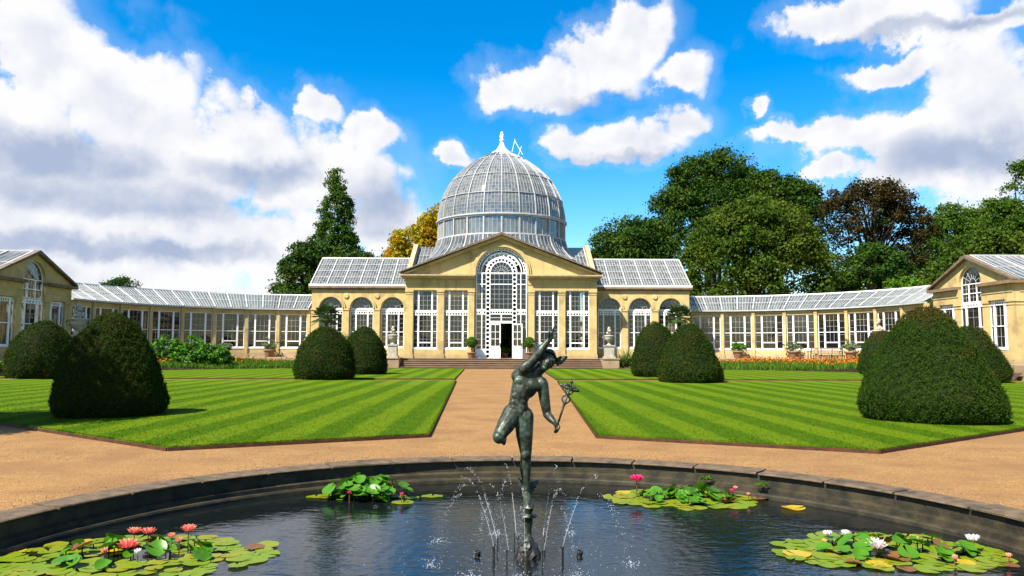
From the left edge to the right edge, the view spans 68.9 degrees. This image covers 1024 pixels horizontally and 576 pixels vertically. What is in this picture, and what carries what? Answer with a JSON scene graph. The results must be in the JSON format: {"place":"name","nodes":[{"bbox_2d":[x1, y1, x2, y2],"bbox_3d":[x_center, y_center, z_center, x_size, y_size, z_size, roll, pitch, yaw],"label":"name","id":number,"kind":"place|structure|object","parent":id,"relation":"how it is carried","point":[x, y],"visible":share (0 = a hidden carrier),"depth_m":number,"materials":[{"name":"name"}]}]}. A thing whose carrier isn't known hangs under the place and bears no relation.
{"place":"outdoors","nodes":[
{"label":"outdoors","id":0,"kind":"place"},
{"bbox_2d":[0,249,78,360],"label":"end pavilion","id":1,"kind":"structure","parent":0,"point":[37,285],"depth_m":47.53,"materials":[{"name":"stone"}]},
{"bbox_2d":[0,296,13,346],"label":"window","id":2,"kind":"structure","parent":1,"relation":"in","point":[6,303],"depth_m":45.17,"materials":[{"name":"white paint"}]},
{"bbox_2d":[20,298,42,330],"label":"window","id":3,"kind":"structure","parent":1,"relation":"in","point":[31,310],"depth_m":47.54,"materials":[{"name":"white paint"}]},
{"bbox_2d":[23,261,42,299],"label":"window","id":4,"kind":"structure","parent":1,"relation":"in","point":[33,289],"depth_m":47.91,"materials":[{"name":"white paint"}]},
{"bbox_2d":[49,301,62,326],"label":"window","id":5,"kind":"structure","parent":1,"relation":"in","point":[56,308],"depth_m":50.36,"materials":[{"name":"white paint"}]},
{"bbox_2d":[0,379,456,450],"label":"lawn front","id":6,"kind":"structure","parent":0,"point":[315,384],"depth_m":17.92,"materials":[{"name":"green plant"}]},
{"bbox_2d":[1,319,72,378],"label":"clipped yew","id":7,"kind":"object","parent":6,"relation":"on","point":[35,350],"visible":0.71,"depth_m":37.07,"materials":[{"name":"green plant"}]},
{"bbox_2d":[47,310,171,418],"bbox_3d":[-9.409,1.760,17.500,2.633,2.549,2.517,0,-5,-1],"label":"clipped yew","id":8,"kind":"object","parent":6,"relation":"on","point":[107,366],"visible":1,"depth_m":16.80,"materials":[{"name":"green plant"}]},
{"bbox_2d":[0,368,463,379],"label":"lawn","id":9,"kind":"structure","parent":0,"point":[404,373],"depth_m":43.70,"materials":[{"name":"green plant"}]},
{"bbox_2d":[347,326,387,374],"bbox_3d":[-8.885,3.767,45.221,2.958,3.011,3.005,0,-5,-1],"label":"clipped yew","id":10,"kind":"object","parent":9,"relation":"on","point":[370,353],"visible":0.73,"depth_m":44.28,"materials":[{"name":"green plant"}]},
{"bbox_2d":[0,369,1023,510],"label":"gravel path","id":11,"kind":"structure","parent":0,"point":[986,478],"depth_m":11.55,"materials":[{"name":"beige gravel"}]},
{"bbox_2d":[0,367,287,375],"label":"flower bed","id":12,"kind":"object","parent":11,"relation":"on","point":[168,368],"visible":0.03,"depth_m":53.39,"materials":[{"name":"plant"}]},
{"bbox_2d":[0,357,294,368],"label":"bedding plants","id":13,"kind":"object","parent":12,"relation":"on","point":[248,363],"visible":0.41,"depth_m":55.75,"materials":[{"name":"orange plant"}]},
{"bbox_2d":[156,354,292,361],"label":"orange flowers","id":14,"kind":"object","parent":13,"relation":"on","point":[235,359],"visible":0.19,"depth_m":59.65,"materials":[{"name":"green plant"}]},
{"bbox_2d":[219,342,232,350],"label":"pale shrub","id":15,"kind":"object","parent":13,"relation":"on","point":[228,346],"visible":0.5,"depth_m":59.90,"materials":[{"name":"green plant"}]},
{"bbox_2d":[149,334,234,364],"bbox_3d":[-24.329,4.793,55.789,7.012,2.731,3.154,0,-5,-1],"label":"shrub","id":16,"kind":"object","parent":12,"relation":"on","point":[200,353],"visible":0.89,"depth_m":55.45,"materials":[{"name":"green plant"}]},
{"bbox_2d":[292,325,356,379],"bbox_3d":[-9.503,3.260,37.669,3.298,2.802,3.318,0,-5,-1],"label":"clipped yew","id":17,"kind":"object","parent":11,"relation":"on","point":[325,353],"visible":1,"depth_m":36.69,"materials":[{"name":"green plant"}]},
{"bbox_2d":[387,358,618,368],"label":"entrance steps","id":18,"kind":"structure","parent":11,"relation":"on","point":[497,363],"depth_m":59.44,"materials":[{"name":"stone"}]},
{"bbox_2d":[386,326,399,357],"bbox_3d":[-9.526,4.298,59.703,1.083,2.537,0.920,0,-5,-1],"label":"stone urn","id":19,"kind":"object","parent":18,"relation":"on","point":[392,348],"visible":1,"depth_m":59.31,"materials":[{"name":"white stone"}]},
{"bbox_2d":[602,327,615,357],"bbox_3d":[7.792,4.374,59.974,1.083,2.537,0.920,0,-5,-1],"label":"stone urn","id":20,"kind":"object","parent":18,"relation":"on","point":[608,348],"visible":1,"depth_m":59.59,"materials":[{"name":"white stone"}]},
{"bbox_2d":[0,357,1023,380],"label":"terrace","id":21,"kind":"structure","parent":11,"relation":"on","point":[1019,368],"depth_m":60.88,"materials":[{"name":"stone"}]},
{"bbox_2d":[66,303,89,337],"bbox_3d":[-28.905,2.861,49.676,1.624,3.768,1.380,0,-5,-1],"label":"stone urn","id":22,"kind":"object","parent":21,"relation":"on","point":[77,323],"visible":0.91,"depth_m":49.45,"materials":[{"name":"white stone"}]},
{"bbox_2d":[69,282,311,356],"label":"curved wing","id":23,"kind":"structure","parent":21,"relation":"on","point":[217,318],"depth_m":64.59,"materials":[{"name":"stone"},{"name":"white paint"},{"name":"glass"}]},
{"bbox_2d":[71,305,90,334],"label":"window","id":24,"kind":"structure","parent":23,"relation":"in","point":[87,310],"depth_m":54.90,"materials":[{"name":"white paint"}]},
{"bbox_2d":[96,307,118,319],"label":"window","id":25,"kind":"structure","parent":23,"relation":"in","point":[99,311],"depth_m":56.77,"materials":[{"name":"white paint"}]},
{"bbox_2d":[123,309,148,341],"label":"window","id":26,"kind":"structure","parent":23,"relation":"in","point":[141,317],"depth_m":59.86,"materials":[{"name":"white paint"}]},
{"bbox_2d":[152,311,179,347],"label":"window","id":27,"kind":"structure","parent":23,"relation":"in","point":[164,322],"depth_m":61.68,"materials":[{"name":"white paint"}]},
{"bbox_2d":[183,312,212,347],"bbox_3d":[-26.725,3.603,63.510,2.411,3.070,0.210,4,-6,-41],"label":"window","id":28,"kind":"structure","parent":23,"relation":"in","point":[199,324],"depth_m":63.61,"materials":[{"name":"glass"}]},
{"bbox_2d":[215,313,244,348],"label":"window","id":29,"kind":"structure","parent":23,"relation":"in","point":[229,326],"depth_m":65.12,"materials":[{"name":"white paint"}]},
{"bbox_2d":[247,314,276,348],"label":"window","id":30,"kind":"structure","parent":23,"relation":"in","point":[260,326],"depth_m":66.13,"materials":[{"name":"white paint"}]},
{"bbox_2d":[279,314,306,348],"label":"window","id":31,"kind":"structure","parent":23,"relation":"in","point":[293,327],"depth_m":66.73,"materials":[{"name":"white paint"}]},
{"bbox_2d":[262,337,279,356],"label":"potted plant","id":32,"kind":"object","parent":21,"relation":"on","point":[269,349],"visible":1,"depth_m":65.07,"materials":[{"name":"green plant"}]},
{"bbox_2d":[310,303,341,326],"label":"fan palm","id":33,"kind":"object","parent":21,"relation":"on","point":[329,309],"visible":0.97,"depth_m":61.01,"materials":[{"name":"green plant"}]},
{"bbox_2d":[466,337,476,357],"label":"potted plant","id":34,"kind":"object","parent":21,"relation":"on","point":[472,343],"visible":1,"depth_m":60.96,"materials":[{"name":"green plant"}]},
{"bbox_2d":[486,320,494,356],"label":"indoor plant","id":35,"kind":"object","parent":21,"relation":"on","point":[487,334],"visible":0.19,"depth_m":71.48,"materials":[{"name":"plant"}]},
{"bbox_2d":[308,132,692,358],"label":"domed glasshouse","id":36,"kind":"structure","parent":21,"relation":"on","point":[499,253],"depth_m":63.95,"materials":[{"name":"stone"},{"name":"glass"},{"name":"white paint"}]},
{"bbox_2d":[319,297,341,332],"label":"window","id":37,"kind":"structure","parent":36,"relation":"in","point":[335,302],"depth_m":63.99,"materials":[{"name":"white paint"}]},
{"bbox_2d":[350,297,372,335],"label":"window","id":38,"kind":"structure","parent":36,"relation":"in","point":[362,307],"depth_m":64.00,"materials":[{"name":"white paint"}]},
{"bbox_2d":[381,297,403,347],"bbox_3d":[-10.226,2.933,63.991,1.995,4.425,0.210,0,-5,-1],"label":"window","id":39,"kind":"structure","parent":36,"relation":"in","point":[392,310],"depth_m":64.02,"materials":[{"name":"white paint"}]},
{"bbox_2d":[413,290,436,348],"bbox_3d":[-7.220,2.643,62.116,2.050,4.900,0.210,0,-5,-1],"label":"window","id":40,"kind":"structure","parent":36,"relation":"in","point":[424,301],"depth_m":62.14,"materials":[{"name":"white paint"}]},
{"bbox_2d":[444,290,467,348],"bbox_3d":[-4.656,2.655,62.156,2.060,4.900,0.210,0,-5,-1],"label":"window","id":41,"kind":"structure","parent":36,"relation":"in","point":[455,302],"depth_m":62.18,"materials":[{"name":"white paint"}]},
{"bbox_2d":[490,324,500,357],"bbox_3d":[-1.391,4.397,62.038,0.880,2.860,0.110,0,-5,-1],"label":"door","id":42,"kind":"structure","parent":36,"relation":"in","point":[495,329],"depth_m":62.06,"materials":[{"name":"white paint"}]},
{"bbox_2d":[501,347,510,357],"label":"potted plant","id":43,"kind":"object","parent":36,"relation":"on","point":[505,353],"visible":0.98,"depth_m":62.99,"materials":[{"name":"green plant"}]},
{"bbox_2d":[513,324,522,357],"bbox_3d":[0.444,4.390,61.879,0.880,2.860,0.110,-2,-5,21],"label":"door","id":44,"kind":"structure","parent":36,"relation":"in","point":[517,328],"depth_m":61.87,"materials":[{"name":"white paint"}]},
{"bbox_2d":[534,291,558,349],"bbox_3d":[2.863,2.688,62.274,2.060,4.900,0.210,0,-5,-1],"label":"window","id":45,"kind":"structure","parent":36,"relation":"in","point":[545,302],"depth_m":62.30,"materials":[{"name":"white paint"}]},
{"bbox_2d":[565,291,588,349],"bbox_3d":[5.428,2.699,62.314,2.050,4.900,0.210,0,-5,-1],"label":"window","id":46,"kind":"structure","parent":36,"relation":"in","point":[576,302],"depth_m":62.32,"materials":[{"name":"white paint"}]},
{"bbox_2d":[598,298,620,348],"bbox_3d":[8.371,3.015,64.283,1.995,4.425,0.210,0,-5,-1],"label":"window","id":47,"kind":"structure","parent":36,"relation":"in","point":[609,314],"depth_m":64.30,"materials":[{"name":"glass"}]},
{"bbox_2d":[629,298,650,348],"bbox_3d":[11.001,3.027,64.324,1.995,4.425,0.210,0,-5,-1],"label":"window","id":48,"kind":"structure","parent":36,"relation":"in","point":[639,309],"depth_m":64.38,"materials":[{"name":"white paint"}]},
{"bbox_2d":[659,299,679,334],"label":"window","id":49,"kind":"structure","parent":36,"relation":"in","point":[665,305],"depth_m":64.42,"materials":[{"name":"white paint"}]},
{"bbox_2d":[501,317,515,356],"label":"doorway","id":50,"kind":"structure","parent":21,"relation":"on","point":[506,335],"depth_m":70.51,"materials":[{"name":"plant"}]},
{"bbox_2d":[523,337,534,357],"bbox_3d":[1.428,4.879,61.287,0.971,1.804,0.955,0,-5,-1],"label":"potted plant","id":51,"kind":"object","parent":21,"relation":"on","point":[528,341],"visible":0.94,"depth_m":61.07,"materials":[{"name":"green plant"}]},
{"bbox_2d":[664,303,697,328],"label":"fan palm","id":52,"kind":"object","parent":21,"relation":"on","point":[680,311],"visible":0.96,"depth_m":61.51,"materials":[{"name":"green plant"}]},
{"bbox_2d":[730,341,747,357],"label":"potted plant","id":53,"kind":"object","parent":21,"relation":"on","point":[738,348],"visible":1,"depth_m":65.49,"materials":[{"name":"green plant"}]},
{"bbox_2d":[782,341,803,358],"bbox_3d":[23.939,5.286,63.722,1.818,1.525,1.375,-3,-6,33],"label":"potted plant","id":54,"kind":"object","parent":21,"relation":"on","point":[791,348],"visible":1,"depth_m":63.41,"materials":[{"name":"green plant"}]},
{"bbox_2d":[689,285,932,359],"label":"curved wing","id":55,"kind":"structure","parent":21,"relation":"on","point":[806,322],"depth_m":64.72,"materials":[{"name":"grey glass"}]},
{"bbox_2d":[694,316,720,349],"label":"window","id":56,"kind":"structure","parent":55,"relation":"in","point":[709,324],"depth_m":67.32,"materials":[{"name":"white paint"}]},
{"bbox_2d":[724,316,751,349],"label":"window","id":57,"kind":"structure","parent":55,"relation":"in","point":[736,328],"depth_m":66.84,"materials":[{"name":"white paint"}]},
{"bbox_2d":[755,315,782,349],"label":"window","id":58,"kind":"structure","parent":55,"relation":"in","point":[768,328],"depth_m":65.81,"materials":[{"name":"white paint"}]},
{"bbox_2d":[786,314,814,349],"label":"window","id":59,"kind":"structure","parent":55,"relation":"in","point":[800,328],"depth_m":64.30,"materials":[{"name":"white paint"}]},
{"bbox_2d":[818,313,844,350],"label":"window","id":60,"kind":"structure","parent":55,"relation":"in","point":[831,327],"depth_m":62.52,"materials":[{"name":"white paint"}]},
{"bbox_2d":[849,312,873,350],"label":"window","id":61,"kind":"structure","parent":55,"relation":"in","point":[861,325],"depth_m":60.46,"materials":[{"name":"white paint"}]},
{"bbox_2d":[878,310,899,330],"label":"window","id":62,"kind":"structure","parent":55,"relation":"in","point":[887,318],"depth_m":58.09,"materials":[{"name":"white paint"}]},
{"bbox_2d":[807,348,842,358],"bbox_3d":[25.934,5.438,61.878,0.660,0.943,2.790,4,-6,-41],"label":"garden bench","id":63,"kind":"object","parent":21,"relation":"on","point":[828,353],"visible":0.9,"depth_m":62.03,"materials":[{"name":"brown wood"}]},
{"bbox_2d":[840,339,860,359],"bbox_3d":[27.189,4.886,59.924,1.482,1.731,1.582,0,-5,-1],"label":"potted plant","id":64,"kind":"object","parent":21,"relation":"on","point":[850,348],"visible":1,"depth_m":59.74,"materials":[{"name":"green plant"}]},
{"bbox_2d":[870,318,884,333],"bbox_3d":[27.597,3.865,56.119,1.353,3.158,1.150,0,-5,-1],"label":"stone urn","id":65,"kind":"object","parent":21,"relation":"on","point":[878,320],"visible":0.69,"depth_m":56.09,"materials":[{"name":"white stone"}]},
{"bbox_2d":[0,455,1023,555],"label":"pond basin","id":66,"kind":"object","parent":11,"relation":"on","point":[53,520],"visible":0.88,"depth_m":9.34,"materials":[{"name":"stone"}]},
{"bbox_2d":[0,482,1023,575],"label":"pond water","id":67,"kind":"structure","parent":66,"relation":"in","point":[452,529],"depth_m":7.84,"materials":[{"name":"blue liquid"}]},
{"bbox_2d":[0,524,279,575],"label":"water lily","id":68,"kind":"object","parent":67,"relation":"on","point":[199,548],"visible":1,"depth_m":6.86,"materials":[{"name":"green plant"}]},
{"bbox_2d":[306,472,442,503],"bbox_3d":[-1.796,2.602,9.803,1.608,0.379,0.992,-2,-5,26],"label":"water lily","id":69,"kind":"object","parent":67,"relation":"on","point":[358,486],"visible":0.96,"depth_m":9.61,"materials":[{"name":"green plant"}]},
{"bbox_2d":[522,547,527,563],"bbox_3d":[0.117,2.489,6.767,0.051,0.268,0.014,0,-5,7],"label":"nozzle pipe","id":70,"kind":"object","parent":67,"relation":"in","point":[523,555],"visible":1,"depth_m":6.77,"materials":[{"name":"metal"}]},
{"bbox_2d":[493,323,579,559],"bbox_3d":[0.224,1.463,7.196,0.818,2.242,0.668,0,-5,-1],"label":"bronze statue","id":71,"kind":"object","parent":67,"relation":"on","point":[529,380],"visible":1,"depth_m":7.05,"materials":[{"name":"metal"}]},
{"bbox_2d":[603,474,765,510],"bbox_3d":[2.262,2.623,9.703,2.135,0.347,1.343,0,-5,-1],"label":"water lily","id":72,"kind":"object","parent":67,"relation":"on","point":[686,495],"visible":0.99,"depth_m":9.58,"materials":[{"name":"green plant"}]},
{"bbox_2d":[782,505,804,509],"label":"floating leaf","id":73,"kind":"object","parent":67,"relation":"on","point":[794,507],"visible":1,"depth_m":9.15,"materials":[{"name":"yellow plant"}]},
{"bbox_2d":[769,529,1019,572],"bbox_3d":[3.619,2.478,7.217,2.240,0.243,1.438,0,-5,-1],"label":"water lily","id":74,"kind":"object","parent":67,"relation":"on","point":[856,552],"visible":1,"depth_m":7.04,"materials":[{"name":"green plant"}]},
{"bbox_2d":[699,476,713,480],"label":"basin weed","id":75,"kind":"object","parent":66,"relation":"on","point":[706,478],"visible":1,"depth_m":10.23,"materials":[{"name":"green plant"}]},
{"bbox_2d":[755,482,770,485],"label":"basin weed","id":76,"kind":"object","parent":66,"relation":"on","point":[761,483],"visible":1,"depth_m":9.79,"materials":[{"name":"green plant"}]},
{"bbox_2d":[568,364,1022,379],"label":"flower bed","id":77,"kind":"object","parent":11,"relation":"on","point":[1015,375],"visible":0.07,"depth_m":53.95,"materials":[{"name":"plant"}]},
{"bbox_2d":[614,348,632,367],"bbox_3d":[9.271,5.590,60.024,2.850,1.869,2.966,2,-5,-18],"label":"spiky plant","id":78,"kind":"object","parent":77,"relation":"on","point":[624,360],"visible":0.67,"depth_m":59.63,"materials":[{"name":"green plant"}]},
{"bbox_2d":[719,357,1013,370],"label":"bedding plants","id":79,"kind":"object","parent":77,"relation":"on","point":[764,365],"visible":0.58,"depth_m":56.27,"materials":[{"name":"orange plant"}]},
{"bbox_2d":[719,356,1014,364],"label":"orange flowers","id":80,"kind":"object","parent":79,"relation":"on","point":[815,359],"visible":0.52,"depth_m":58.28,"materials":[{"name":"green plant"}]},
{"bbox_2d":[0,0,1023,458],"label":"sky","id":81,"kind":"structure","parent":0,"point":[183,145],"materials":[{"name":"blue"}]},
{"bbox_2d":[545,369,1017,380],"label":"lawn","id":82,"kind":"structure","parent":0,"point":[626,374],"depth_m":44.45,"materials":[{"name":"green plant"}]},
{"bbox_2d":[630,320,671,376],"bbox_3d":[8.293,3.491,42.869,3.108,3.290,3.074,0,-5,-1],"label":"clipped yew","id":83,"kind":"object","parent":82,"relation":"on","point":[653,339],"visible":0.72,"depth_m":41.97,"materials":[{"name":"green plant"}]},
{"bbox_2d":[857,329,891,373],"bbox_3d":[23.760,4.093,47.704,3.314,2.964,3.369,0,-5,-1],"label":"clipped yew","id":84,"kind":"object","parent":82,"relation":"on","point":[870,344],"visible":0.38,"depth_m":47.38,"materials":[{"name":"green plant"}]},
{"bbox_2d":[557,380,1023,453],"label":"lawn front","id":85,"kind":"structure","parent":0,"point":[795,386],"depth_m":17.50,"materials":[{"name":"green plant"}]},
{"bbox_2d":[656,322,724,382],"bbox_3d":[8.545,3.086,35.799,3.222,2.962,3.521,0,-5,-1],"label":"clipped yew","id":86,"kind":"object","parent":85,"relation":"on","point":[688,355],"visible":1,"depth_m":34.83,"materials":[{"name":"green plant"}]},
{"bbox_2d":[856,305,1014,425],"bbox_3d":[9.426,1.703,17.023,3.040,2.704,3.157,0,-5,-1],"label":"clipped yew","id":87,"kind":"object","parent":85,"relation":"on","point":[927,364],"visible":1,"depth_m":16.17,"materials":[{"name":"green plant"}]},
{"bbox_2d":[960,324,1014,382],"bbox_3d":[22.585,3.224,36.791,3.744,2.934,3.523,0,-5,-1],"label":"clipped yew","id":88,"kind":"object","parent":85,"relation":"on","point":[994,356],"visible":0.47,"depth_m":35.79,"materials":[{"name":"green plant"}]},
{"bbox_2d":[926,254,1023,363],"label":"end pavilion","id":89,"kind":"structure","parent":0,"point":[985,293],"depth_m":46.97,"materials":[{"name":"stone"}]},
{"bbox_2d":[941,305,954,318],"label":"window","id":90,"kind":"structure","parent":89,"relation":"in","point":[949,309],"depth_m":51.08,"materials":[{"name":"white paint"}]},
{"bbox_2d":[961,266,980,302],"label":"window","id":91,"kind":"structure","parent":89,"relation":"in","point":[971,293],"depth_m":48.81,"materials":[{"name":"white paint"}]},
{"bbox_2d":[961,302,982,328],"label":"window","id":92,"kind":"structure","parent":89,"relation":"in","point":[972,313],"depth_m":48.59,"materials":[{"name":"white paint"}]},
{"bbox_2d":[990,300,1008,349],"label":"window","id":93,"kind":"structure","parent":89,"relation":"in","point":[998,311],"depth_m":45.96,"materials":[{"name":"white paint"}]},
{"label":"ground","id":94,"kind":"structure","parent":0,"visible":0},
{"bbox_2d":[100,274,142,287],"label":"distant tree","id":95,"kind":"object","parent":94,"relation":"on","point":[124,281],"visible":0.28,"depth_m":118.55,"materials":[{"name":"green plant"}]},
{"bbox_2d":[265,234,337,293],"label":"broad tree","id":96,"kind":"object","parent":94,"relation":"on","point":[305,257],"visible":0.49,"depth_m":92.27,"materials":[{"name":"green plant"}]},
{"bbox_2d":[300,165,360,283],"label":"tall tree","id":97,"kind":"object","parent":94,"relation":"on","point":[345,234],"visible":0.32,"depth_m":99.39,"materials":[{"name":"green plant"}]},
{"bbox_2d":[322,247,385,257],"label":"tree","id":98,"kind":"object","parent":94,"relation":"on","point":[358,254],"visible":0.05,"depth_m":91.42,"materials":[{"name":"green plant"}]},
{"bbox_2d":[380,203,439,257],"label":"autumn tree","id":99,"kind":"object","parent":94,"relation":"on","point":[422,233],"visible":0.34,"depth_m":94.55,"materials":[{"name":"yellow plant"}]},
{"bbox_2d":[585,208,683,262],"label":"dark tree","id":100,"kind":"object","parent":94,"relation":"on","point":[641,238],"visible":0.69,"depth_m":94.38,"materials":[{"name":"green plant"}]},
{"bbox_2d":[642,142,768,287],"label":"great tree","id":101,"kind":"object","parent":94,"relation":"on","point":[688,195],"visible":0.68,"depth_m":111.19,"materials":[{"name":"green plant"}]},
{"bbox_2d":[670,189,851,295],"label":"round tree","id":102,"kind":"object","parent":94,"relation":"on","point":[732,236],"visible":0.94,"depth_m":84.14,"materials":[{"name":"green plant"}]},
{"bbox_2d":[739,164,831,285],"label":"crowning tree","id":103,"kind":"object","parent":94,"relation":"on","point":[789,188],"visible":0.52,"depth_m":107.28,"materials":[{"name":"green plant"}]},
{"bbox_2d":[819,236,922,291],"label":"understorey tree","id":104,"kind":"object","parent":94,"relation":"on","point":[863,274],"visible":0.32,"depth_m":90.83,"materials":[{"name":"green plant"}]},
{"bbox_2d":[810,174,946,289],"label":"copper tree","id":105,"kind":"object","parent":94,"relation":"on","point":[886,203],"visible":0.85,"depth_m":101.87,"materials":[{"name":"brown plant"}]},
{"bbox_2d":[882,275,925,300],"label":"tree","id":106,"kind":"object","parent":94,"relation":"on","point":[908,281],"visible":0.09,"depth_m":78.42,"materials":[{"name":"green plant"}]},
{"bbox_2d":[909,196,998,276],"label":"bright tree","id":107,"kind":"object","parent":94,"relation":"on","point":[955,220],"visible":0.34,"depth_m":116.02,"materials":[{"name":"green plant"}]},
{"bbox_2d":[916,220,1023,300],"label":"olive tree","id":108,"kind":"object","parent":94,"relation":"on","point":[985,240],"visible":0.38,"depth_m":83.40,"materials":[{"name":"green plant"}]},
{"bbox_2d":[969,156,1023,236],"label":"edge tree","id":109,"kind":"object","parent":94,"relation":"on","point":[1008,211],"visible":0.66,"depth_m":117.05,"materials":[{"name":"green plant"}]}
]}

